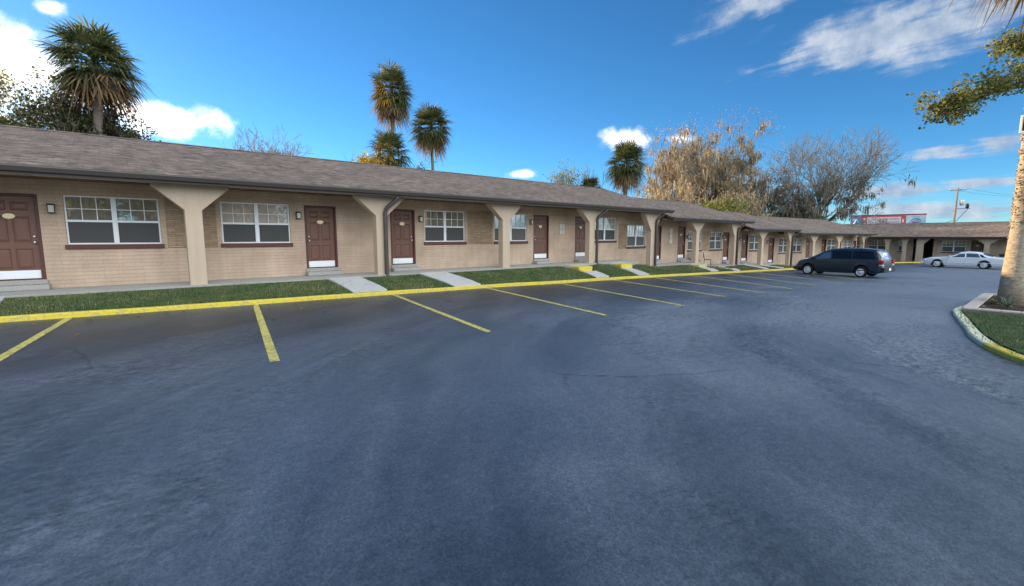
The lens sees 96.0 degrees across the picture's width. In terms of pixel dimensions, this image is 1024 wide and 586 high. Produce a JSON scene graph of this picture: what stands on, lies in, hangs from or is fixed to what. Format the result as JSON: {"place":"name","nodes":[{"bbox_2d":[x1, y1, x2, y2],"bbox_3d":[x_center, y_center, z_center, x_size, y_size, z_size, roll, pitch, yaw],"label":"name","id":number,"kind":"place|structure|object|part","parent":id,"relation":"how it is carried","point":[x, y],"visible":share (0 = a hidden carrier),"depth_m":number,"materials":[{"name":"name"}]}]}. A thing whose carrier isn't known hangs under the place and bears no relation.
{"place":"outdoors","nodes":[
{"label":"outdoors","id":0,"kind":"place"},
{"bbox_2d":[0,260,665,297],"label":"walkway","id":1,"kind":"structure","parent":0,"point":[95,289],"depth_m":13.70,"materials":[{"name":"concrete"}]},
{"bbox_2d":[328,277,386,292],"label":"path","id":2,"kind":"structure","parent":0,"point":[356,284],"depth_m":14.16,"materials":[{"name":"concrete"}]},
{"bbox_2d":[0,264,793,315],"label":"lawn","id":3,"kind":"structure","parent":0,"point":[114,296],"depth_m":12.71,"materials":[{"name":"plant"}]},
{"bbox_2d":[571,266,591,271],"bbox_3d":[3.318,-1.071,21.937,0.960,0.400,0.515,-6,9,-40],"label":"step","id":4,"kind":"object","parent":3,"relation":"on","point":[585,268],"visible":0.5,"depth_m":21.77,"materials":[{"name":"yellow paint"}]},
{"bbox_2d":[615,263,631,267],"bbox_3d":[5.765,-1.333,23.982,0.960,0.372,0.515,-6,9,-40],"label":"step","id":5,"kind":"object","parent":3,"relation":"on","point":[624,265],"visible":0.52,"depth_m":23.73,"materials":[{"name":"yellow paint"}]},
{"bbox_2d":[419,272,480,286],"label":"path","id":6,"kind":"structure","parent":0,"point":[448,278],"depth_m":16.36,"materials":[{"name":"concrete"}]},
{"bbox_2d":[0,263,1023,585],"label":"parking lot","id":7,"kind":"structure","parent":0,"point":[848,429],"depth_m":3.84,"materials":[{"name":"asphalt"}]},
{"bbox_2d":[0,317,73,360],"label":"parking line","id":8,"kind":"object","parent":7,"relation":"on","point":[6,354],"visible":1,"depth_m":7.32,"materials":[{"name":"yellow paint"}]},
{"bbox_2d":[253,304,279,361],"bbox_3d":[-4.821,0.604,8.897,0.127,0.012,6.269,-4,8,-31],"label":"parking line","id":9,"kind":"object","parent":7,"relation":"on","point":[270,348],"visible":1,"depth_m":7.71,"materials":[{"name":"yellow paint"}]},
{"bbox_2d":[393,294,490,331],"bbox_3d":[-2.004,0.375,11.160,0.128,0.019,6.451,-4,8,-29],"label":"parking line","id":10,"kind":"object","parent":7,"relation":"on","point":[459,320],"visible":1,"depth_m":10.14,"materials":[{"name":"yellow paint"}]},
{"bbox_2d":[0,262,920,322],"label":"kerb","id":11,"kind":"structure","parent":7,"relation":"on","point":[40,316],"depth_m":12.13,"materials":[{"name":"yellow paint"}]},
{"bbox_2d":[488,288,605,314],"bbox_3d":[0.628,0.161,13.374,0.127,0.024,6.598,-4,8,-27],"label":"parking line","id":12,"kind":"object","parent":7,"relation":"on","point":[550,302],"visible":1,"depth_m":12.45,"materials":[{"name":"yellow paint"}]},
{"bbox_2d":[560,283,685,305],"bbox_3d":[3.261,-0.027,15.401,0.126,0.037,6.844,-3,8,-22],"label":"parking line","id":13,"kind":"object","parent":7,"relation":"on","point":[627,295],"visible":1,"depth_m":14.49,"materials":[{"name":"yellow paint"}]},
{"bbox_2d":[615,280,726,296],"bbox_3d":[5.634,-0.240,17.658,0.127,0.045,6.613,-2,7,-20],"label":"parking line","id":14,"kind":"object","parent":7,"relation":"on","point":[676,289],"visible":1,"depth_m":16.66,"materials":[{"name":"yellow paint"}]},
{"bbox_2d":[652,277,763,292],"bbox_3d":[7.830,-0.392,19.359,0.126,0.060,7.050,-2,7,-15],"label":"parking line","id":15,"kind":"object","parent":7,"relation":"on","point":[710,285],"visible":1,"depth_m":18.57,"materials":[{"name":"yellow paint"}]},
{"bbox_2d":[691,275,791,288],"bbox_3d":[10.208,-0.563,21.342,0.126,0.094,7.513,-1,7,-8],"label":"parking line","id":16,"kind":"object","parent":7,"relation":"on","point":[744,282],"visible":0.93,"depth_m":20.43,"materials":[{"name":"yellow paint"}]},
{"bbox_2d":[729,274,817,285],"bbox_3d":[12.700,-0.736,23.423,0.128,0.122,8.013,0,7,-2],"label":"parking line","id":17,"kind":"object","parent":7,"relation":"on","point":[776,280],"visible":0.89,"depth_m":22.13,"materials":[{"name":"yellow paint"}]},
{"bbox_2d":[793,248,894,276],"bbox_3d":[19.840,-1.882,27.726,2.203,1.670,4.764,-5,8,-34],"label":"minivan","id":18,"kind":"object","parent":7,"relation":"on","point":[860,262],"visible":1,"depth_m":26.65,"materials":[{"name":"black metal"}]},
{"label":"side window","id":19,"kind":"part","parent":18,"relation":"part of","materials":[{"name":"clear glass"}]},
{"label":"side window","id":20,"kind":"part","parent":18,"relation":"part of","materials":[{"name":"black glass"}]},
{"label":"side window","id":21,"kind":"part","parent":18,"relation":"part of","materials":[{"name":"black glass"}]},
{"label":"rear window","id":22,"kind":"part","parent":18,"relation":"part of","materials":[{"name":"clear glass"}]},
{"bbox_2d":[921,251,1003,268],"bbox_3d":[38.920,-2.870,39.560,2.368,1.437,5.495,-5,9,-37],"label":"sedan","id":23,"kind":"object","parent":7,"relation":"on","point":[982,260],"visible":0.94,"depth_m":38.81,"materials":[{"name":"white paint"}]},
{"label":"side window","id":24,"kind":"part","parent":23,"relation":"part of","materials":[{"name":"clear glass"}]},
{"bbox_2d":[953,305,993,345],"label":"kerb","id":25,"kind":"structure","parent":7,"relation":"on","point":[976,337],"depth_m":8.88,"materials":[{"name":"white paint"}]},
{"bbox_2d":[982,342,1023,364],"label":"kerb","id":26,"kind":"structure","parent":7,"relation":"on","point":[1001,351],"depth_m":6.95,"materials":[{"name":"yellow paint"}]},
{"bbox_2d":[0,0,1023,223],"label":"sky","id":27,"kind":"structure","parent":0,"point":[527,87],"materials":[{"name":"blue"}]},
{"bbox_2d":[583,271,608,277],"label":"path","id":28,"kind":"structure","parent":0,"point":[596,274],"depth_m":20.89,"materials":[{"name":"concrete"}]},
{"bbox_2d":[621,268,648,274],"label":"path","id":29,"kind":"structure","parent":0,"point":[637,272],"depth_m":23.12,"materials":[{"name":"concrete"}]},
{"bbox_2d":[656,262,746,266],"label":"walkway","id":30,"kind":"structure","parent":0,"point":[690,263],"depth_m":29.91,"materials":[{"name":"concrete"}]},
{"bbox_2d":[696,266,717,271],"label":"path","id":31,"kind":"structure","parent":0,"point":[710,269],"depth_m":27.86,"materials":[{"name":"concrete"}]},
{"bbox_2d":[745,264,768,268],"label":"path","id":32,"kind":"structure","parent":0,"point":[758,266],"depth_m":32.88,"materials":[{"name":"concrete"}]},
{"bbox_2d":[748,263,780,265],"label":"walkway","id":33,"kind":"structure","parent":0,"point":[754,264],"depth_m":37.24,"materials":[{"name":"concrete"}]},
{"bbox_2d":[954,311,1023,353],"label":"lawn","id":34,"kind":"structure","parent":0,"point":[1002,336],"depth_m":8.94,"materials":[{"name":"plant"}]},
{"bbox_2d":[962,293,1023,315],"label":"planter border","id":35,"kind":"object","parent":34,"relation":"on","point":[973,305],"visible":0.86,"depth_m":11.20,"materials":[{"name":"grey concrete"}]},
{"bbox_2d":[978,296,1023,311],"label":"mulch","id":36,"kind":"object","parent":34,"relation":"on","point":[988,304],"visible":0.29,"depth_m":11.82,"materials":[{"name":"brown plant"}]},
{"bbox_2d":[936,0,1023,305],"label":"palm tree","id":37,"kind":"object","parent":36,"relation":"on","point":[1011,282],"visible":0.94,"depth_m":12.04,"materials":[{"name":"brown plant"}]},
{"bbox_2d":[1019,115,1023,132],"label":"flood lamp","id":38,"kind":"object","parent":37,"relation":"attached to","point":[1021,129],"visible":1,"depth_m":11.67,"materials":[{"name":"white metal"}]},
{"bbox_2d":[997,296,1015,307],"bbox_3d":[12.570,0.216,11.659,0.655,0.306,0.479,-2,7,-20],"label":"spiky plant","id":39,"kind":"object","parent":36,"relation":"on","point":[1006,304],"visible":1,"depth_m":11.64,"materials":[{"name":"green plant"}]},
{"bbox_3d":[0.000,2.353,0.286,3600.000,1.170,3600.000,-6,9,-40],"label":"ground","id":40,"kind":"structure","parent":0,"visible":0},
{"bbox_2d":[0,57,106,129],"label":"leafy tree","id":41,"kind":"object","parent":40,"relation":"on","point":[15,98],"visible":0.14,"depth_m":20.33,"materials":[{"name":"green plant"}]},
{"bbox_2d":[0,70,161,141],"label":"leafy tree","id":42,"kind":"object","parent":40,"relation":"on","point":[85,124],"visible":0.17,"depth_m":20.42,"materials":[{"name":"green plant"}]},
{"bbox_2d":[21,10,157,134],"bbox_3d":[-18.211,-6.472,20.614,4.487,11.258,4.146,-6,9,-40],"label":"palm tree","id":43,"kind":"object","parent":40,"relation":"on","point":[96,81],"visible":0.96,"depth_m":19.66,"materials":[{"name":"green plant"}]},
{"bbox_2d":[219,121,313,156],"bbox_3d":[-21.101,-8.930,41.316,8.911,11.881,9.364,-6,9,-40],"label":"bare tree","id":44,"kind":"object","parent":40,"relation":"on","point":[275,151],"visible":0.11,"depth_m":39.13,"materials":[{"name":"grey plant"}]},
{"bbox_2d":[0,124,674,291],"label":"motel block","id":45,"kind":"structure","parent":40,"relation":"on","point":[81,210],"depth_m":14.49,"materials":[{"name":"beige brick"}]},
{"bbox_2d":[0,193,50,291],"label":"door","id":46,"kind":"structure","parent":45,"relation":"in","point":[22,259],"depth_m":11.21,"materials":[{"name":"red paint"}]},
{"bbox_2d":[62,195,164,248],"bbox_3d":[-10.579,-1.867,12.285,2.020,1.361,0.180,-6,9,-40],"label":"window","id":47,"kind":"structure","parent":45,"relation":"in","point":[117,222],"depth_m":12.24,"materials":[{"name":"grey glass"}]},
{"bbox_2d":[220,202,292,246],"bbox_3d":[-7.994,-2.130,14.446,2.020,1.361,0.180,-6,9,-40],"label":"window","id":48,"kind":"structure","parent":45,"relation":"in","point":[243,224],"depth_m":14.41,"materials":[{"name":"grey glass"}]},
{"bbox_2d":[304,205,343,275],"bbox_3d":[-6.424,-1.780,15.637,1.170,2.325,0.470,-6,9,-40],"label":"door","id":49,"kind":"structure","parent":45,"relation":"in","point":[320,221],"depth_m":15.75,"materials":[{"name":"red paint"}]},
{"bbox_2d":[390,209,421,271],"bbox_3d":[-4.099,-2.016,17.581,1.150,2.325,0.470,-6,9,-40],"label":"door","id":50,"kind":"structure","parent":45,"relation":"in","point":[402,221],"depth_m":17.70,"materials":[{"name":"red paint"}]},
{"bbox_2d":[424,210,466,244],"bbox_3d":[-2.740,-2.664,18.840,2.020,1.361,0.180,-6,9,-40],"label":"window","id":51,"kind":"structure","parent":45,"relation":"in","point":[441,227],"depth_m":18.81,"materials":[{"name":"grey glass"}]},
{"bbox_2d":[494,214,527,243],"bbox_3d":[-0.059,-2.937,21.081,2.030,1.361,0.180,-6,9,-40],"label":"window","id":52,"kind":"structure","parent":45,"relation":"in","point":[517,222],"depth_m":21.34,"materials":[{"name":"grey glass"}]},
{"bbox_2d":[533,215,553,263],"bbox_3d":[1.485,-2.584,22.249,1.150,2.325,0.470,-6,9,-40],"label":"door","id":53,"kind":"structure","parent":45,"relation":"in","point":[541,222],"depth_m":22.39,"materials":[{"name":"red paint"}]},
{"bbox_2d":[574,217,584,261],"bbox_3d":[3.714,-2.811,24.113,1.120,2.325,0.470,-6,9,-40],"label":"door","id":54,"kind":"structure","parent":45,"relation":"in","point":[579,222],"depth_m":24.20,"materials":[{"name":"red paint"}]},
{"bbox_2d":[595,218,616,242],"bbox_3d":[5.104,-3.461,25.398,2.030,1.361,0.180,-6,9,-40],"label":"window","id":55,"kind":"structure","parent":45,"relation":"in","point":[606,225],"depth_m":25.55,"materials":[{"name":"grey glass"}]},
{"bbox_2d":[626,225,645,248],"bbox_3d":[7.337,-3.331,27.309,1.870,1.361,0.180,-6,9,-40],"label":"window","id":56,"kind":"structure","parent":45,"relation":"in","point":[635,233],"depth_m":27.30,"materials":[{"name":"grey glass"}]},
{"bbox_2d":[351,147,392,164],"bbox_3d":[-12.761,-7.949,41.461,6.267,9.751,4.797,2,7,19],"label":"bush","id":57,"kind":"object","parent":40,"relation":"on","point":[363,158],"visible":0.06,"depth_m":39.88,"materials":[{"name":"yellow plant"}]},
{"bbox_2d":[365,128,417,167],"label":"palm tree","id":58,"kind":"object","parent":40,"relation":"on","point":[386,141],"visible":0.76,"depth_m":40.94,"materials":[{"name":"green plant"}]},
{"bbox_2d":[368,59,415,162],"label":"palm tree","id":59,"kind":"object","parent":40,"relation":"on","point":[390,103],"visible":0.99,"depth_m":40.67,"materials":[{"name":"green plant"}]},
{"bbox_2d":[413,160,435,169],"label":"bush","id":60,"kind":"object","parent":40,"relation":"on","point":[422,165],"visible":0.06,"depth_m":43.57,"materials":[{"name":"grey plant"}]},
{"bbox_2d":[407,103,454,169],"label":"palm tree","id":61,"kind":"object","parent":40,"relation":"on","point":[431,139],"visible":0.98,"depth_m":43.49,"materials":[{"name":"green plant"}]},
{"bbox_2d":[543,159,585,185],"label":"sapling","id":62,"kind":"object","parent":40,"relation":"on","point":[568,180],"visible":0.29,"depth_m":44.52,"materials":[{"name":"green plant"}]},
{"bbox_2d":[579,176,602,187],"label":"palm tree","id":63,"kind":"object","parent":40,"relation":"on","point":[590,182],"visible":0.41,"depth_m":43.56,"materials":[{"name":"green plant"}]},
{"bbox_2d":[579,167,607,187],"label":"sapling","id":64,"kind":"object","parent":40,"relation":"on","point":[585,175],"visible":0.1,"depth_m":44.63,"materials":[{"name":"green plant"}]},
{"bbox_2d":[604,136,649,196],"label":"palm tree","id":65,"kind":"object","parent":40,"relation":"on","point":[625,175],"visible":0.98,"depth_m":42.47,"materials":[{"name":"green plant"}]},
{"bbox_2d":[637,178,703,204],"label":"shrub","id":66,"kind":"object","parent":40,"relation":"on","point":[664,195],"visible":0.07,"depth_m":66.78,"materials":[{"name":"brown plant"}]},
{"bbox_2d":[633,197,755,264],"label":"motel block","id":67,"kind":"structure","parent":40,"relation":"on","point":[695,230],"depth_m":31.38,"materials":[{"name":"beige brick"}]},
{"bbox_2d":[654,226,665,263],"bbox_3d":[9.083,-2.999,28.646,1.120,2.325,0.470,-6,9,-40],"label":"door","id":68,"kind":"structure","parent":67,"relation":"in","point":[660,261],"depth_m":28.96,"materials":[{"name":"red paint"}]},
{"bbox_2d":[677,226,689,261],"bbox_3d":[11.321,-3.227,30.517,1.070,2.325,0.470,-6,9,-40],"label":"door","id":69,"kind":"structure","parent":67,"relation":"in","point":[681,230],"depth_m":30.69,"materials":[{"name":"red paint"}]},
{"bbox_2d":[687,232,701,251],"bbox_3d":[12.550,-3.534,31.707,1.900,1.361,0.180,-6,9,-40],"label":"window","id":70,"kind":"structure","parent":67,"relation":"in","point":[689,233],"depth_m":31.46,"materials":[{"name":"grey glass"}]},
{"bbox_2d":[709,232,721,250],"bbox_3d":[14.844,-3.767,33.625,1.900,1.361,0.180,-6,9,-40],"label":"window","id":71,"kind":"structure","parent":67,"relation":"in","point":[715,237],"depth_m":33.64,"materials":[{"name":"grey glass"}]},
{"bbox_2d":[722,232,729,263],"bbox_3d":[16.166,-3.392,34.608,1.040,2.325,0.470,-6,9,-40],"label":"door","id":72,"kind":"structure","parent":67,"relation":"in","point":[725,260],"depth_m":34.81,"materials":[{"name":"red paint"}]},
{"bbox_2d":[632,106,778,206],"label":"moss tree","id":73,"kind":"object","parent":40,"relation":"on","point":[705,173],"visible":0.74,"depth_m":75.08,"materials":[{"name":"brown plant"}]},
{"bbox_2d":[699,195,753,215],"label":"shrub","id":74,"kind":"object","parent":40,"relation":"on","point":[717,204],"visible":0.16,"depth_m":67.16,"materials":[{"name":"green plant"}]},
{"bbox_2d":[700,182,786,217],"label":"shrub","id":75,"kind":"object","parent":40,"relation":"on","point":[745,197],"visible":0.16,"depth_m":68.86,"materials":[{"name":"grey plant"}]},
{"bbox_2d":[721,211,801,265],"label":"motel block","id":76,"kind":"structure","parent":40,"relation":"on","point":[758,240],"depth_m":37.43,"materials":[{"name":"beige brick"}]},
{"bbox_2d":[740,234,750,263],"bbox_3d":[18.442,-3.441,36.343,1.120,2.325,0.470,-5,9,-36],"label":"door","id":77,"kind":"structure","parent":76,"relation":"in","point":[744,247],"depth_m":36.55,"materials":[{"name":"red paint"}]},
{"bbox_2d":[749,234,757,251],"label":"window","id":78,"kind":"structure","parent":76,"relation":"in","point":[753,246],"depth_m":37.29,"materials":[{"name":"grey glass"}]},
{"bbox_2d":[767,238,774,262],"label":"door","id":79,"kind":"structure","parent":76,"relation":"in","point":[771,240],"depth_m":39.27,"materials":[{"name":"red paint"}]},
{"bbox_2d":[696,156,836,219],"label":"moss tree","id":80,"kind":"object","parent":40,"relation":"on","point":[763,185],"visible":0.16,"depth_m":80.06,"materials":[{"name":"grey plant"}]},
{"bbox_2d":[762,194,828,218],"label":"shrub","id":81,"kind":"object","parent":40,"relation":"on","point":[796,211],"visible":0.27,"depth_m":74.49,"materials":[{"name":"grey plant"}]},
{"bbox_2d":[755,216,877,264],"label":"motel block","id":82,"kind":"structure","parent":40,"relation":"on","point":[813,237],"depth_m":44.16,"materials":[{"name":"beige paint"}]},
{"bbox_2d":[778,238,785,253],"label":"window","id":83,"kind":"structure","parent":82,"relation":"in","point":[782,241],"depth_m":40.36,"materials":[{"name":"grey glass"}]},
{"bbox_2d":[793,238,801,252],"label":"window","id":84,"kind":"structure","parent":82,"relation":"in","point":[797,241],"depth_m":42.05,"materials":[{"name":"grey glass"}]},
{"bbox_2d":[805,238,809,258],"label":"door","id":85,"kind":"structure","parent":82,"relation":"in","point":[807,240],"depth_m":43.37,"materials":[{"name":"red paint"}]},
{"bbox_2d":[821,239,826,251],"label":"door","id":86,"kind":"structure","parent":82,"relation":"in","point":[823,248],"depth_m":45.41,"materials":[{"name":"red paint"}]},
{"bbox_2d":[827,239,834,249],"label":"window","id":87,"kind":"structure","parent":82,"relation":"in","point":[831,243],"depth_m":46.31,"materials":[{"name":"grey glass"}]},
{"bbox_2d":[844,240,851,247],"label":"window","id":88,"kind":"structure","parent":82,"relation":"in","point":[847,244],"depth_m":48.76,"materials":[{"name":"grey glass"}]},
{"bbox_2d":[758,121,917,223],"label":"bare tree","id":89,"kind":"object","parent":40,"relation":"on","point":[830,191],"visible":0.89,"depth_m":73.07,"materials":[{"name":"grey plant"}]},
{"bbox_2d":[850,214,926,223],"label":"billboard","id":90,"kind":"object","parent":40,"relation":"on","point":[906,218],"visible":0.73,"depth_m":80.94,"materials":[{"name":"multicoloured paint"}]},
{"bbox_2d":[843,221,1010,261],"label":"motel block","id":91,"kind":"structure","parent":40,"relation":"on","point":[917,242],"depth_m":50.60,"materials":[{"name":"beige brick"}]},
{"bbox_2d":[868,240,884,249],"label":"window","id":92,"kind":"structure","parent":91,"relation":"in","point":[875,244],"depth_m":54.48,"materials":[{"name":"grey glass"}]},
{"bbox_2d":[897,240,902,251],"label":"window","id":93,"kind":"structure","parent":91,"relation":"in","point":[900,241],"depth_m":52.89,"materials":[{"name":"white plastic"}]},
{"bbox_2d":[941,240,965,252],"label":"window","id":94,"kind":"structure","parent":91,"relation":"in","point":[948,246],"depth_m":49.48,"materials":[{"name":"grey glass"}]},
{"bbox_2d":[971,240,983,251],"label":"door","id":95,"kind":"structure","parent":91,"relation":"in","point":[977,246],"depth_m":48.15,"materials":[{"name":"red paint"}]},
{"bbox_2d":[948,188,969,221],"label":"utility pole","id":96,"kind":"object","parent":40,"relation":"on","point":[961,204],"visible":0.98,"depth_m":99.49,"materials":[{"name":"brown wood"}]},
{"bbox_2d":[903,26,1023,129],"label":"oak tree","id":97,"kind":"object","parent":40,"relation":"on","point":[950,104],"visible":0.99,"depth_m":17.13,"materials":[{"name":"green plant"}]}
]}

